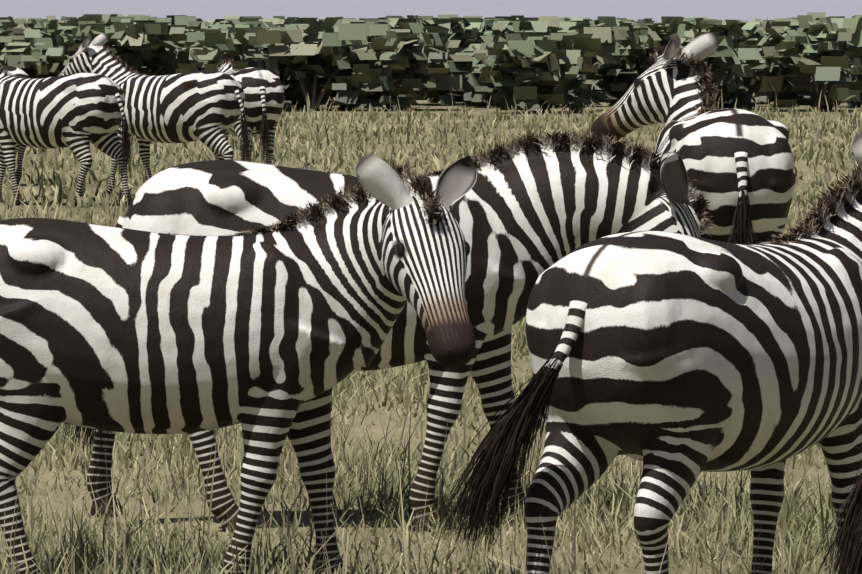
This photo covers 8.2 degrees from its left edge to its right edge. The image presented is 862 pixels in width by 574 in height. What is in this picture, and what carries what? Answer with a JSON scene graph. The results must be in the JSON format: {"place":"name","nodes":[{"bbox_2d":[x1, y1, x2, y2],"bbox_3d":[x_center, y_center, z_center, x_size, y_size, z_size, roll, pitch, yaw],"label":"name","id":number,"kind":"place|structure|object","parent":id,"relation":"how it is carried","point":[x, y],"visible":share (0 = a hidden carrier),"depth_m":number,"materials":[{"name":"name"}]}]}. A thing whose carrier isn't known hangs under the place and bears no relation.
{"place":"outdoors","nodes":[
{"label":"outdoors","id":0,"kind":"place"},
{"bbox_2d":[0,0,861,573],"bbox_3d":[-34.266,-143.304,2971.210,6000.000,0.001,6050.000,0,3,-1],"label":"ground","id":1,"kind":"structure","parent":0,"point":[634,10],"depth_m":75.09,"materials":[{"name":"green plant"}]},
{"bbox_2d":[1,65,50,185],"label":"zebra","id":2,"kind":"object","parent":1,"relation":"on","point":[17,72],"visible":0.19,"depth_m":62.65,"materials":[{"name":"multicoloured"}]},
{"bbox_2d":[0,64,141,206],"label":"zebra","id":3,"kind":"object","parent":1,"relation":"on","point":[77,114],"visible":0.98,"depth_m":56.56,"materials":[{"name":"multicoloured"}]},
{"bbox_2d":[58,33,255,196],"bbox_3d":[-2.755,-1.688,58.993,2.351,1.625,0.617,2,3,29],"label":"zebra","id":4,"kind":"object","parent":1,"relation":"on","point":[206,107],"visible":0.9,"depth_m":58.60,"materials":[{"name":"multicoloured"}]},
{"bbox_2d":[0,155,476,573],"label":"zebra","id":5,"kind":"object","parent":1,"relation":"on","point":[268,338],"visible":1,"depth_m":19.65,"materials":[{"name":"multicoloured"}]},
{"bbox_2d":[214,58,284,164],"bbox_3d":[-1.956,-1.680,61.591,0.617,1.355,2.245,-1,3,-16],"label":"zebra","id":6,"kind":"object","parent":1,"relation":"on","point":[263,89],"visible":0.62,"depth_m":60.77,"materials":[{"name":"multicoloured"}]},
{"bbox_2d":[62,127,713,531],"bbox_3d":[-0.133,0.161,22.496,2.504,1.497,0.676,0,3,-1],"label":"zebra","id":7,"kind":"object","parent":1,"relation":"on","point":[528,211],"visible":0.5,"depth_m":22.35,"materials":[{"name":"multicoloured"}]},
{"bbox_2d":[0,12,861,112],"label":"bush","id":8,"kind":"object","parent":1,"relation":"on","point":[577,64],"depth_m":102.91,"materials":[{"name":"green plant"}]},
{"bbox_2d":[429,133,861,573],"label":"zebra","id":9,"kind":"object","parent":1,"relation":"on","point":[676,364],"visible":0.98,"depth_m":17.93,"materials":[{"name":"multicoloured"}]},
{"bbox_2d":[591,33,795,244],"bbox_3d":[1.373,-0.411,29.723,0.688,1.693,2.291,-1,3,-12],"label":"zebra","id":10,"kind":"object","parent":1,"relation":"on","point":[738,163],"visible":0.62,"depth_m":28.95,"materials":[{"name":"multicoloured"}]},
{"bbox_2d":[807,465,861,573],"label":"zebra","id":11,"kind":"object","parent":1,"relation":"on","point":[848,543],"visible":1,"depth_m":16.55,"materials":[{"name":"black"}]}
]}

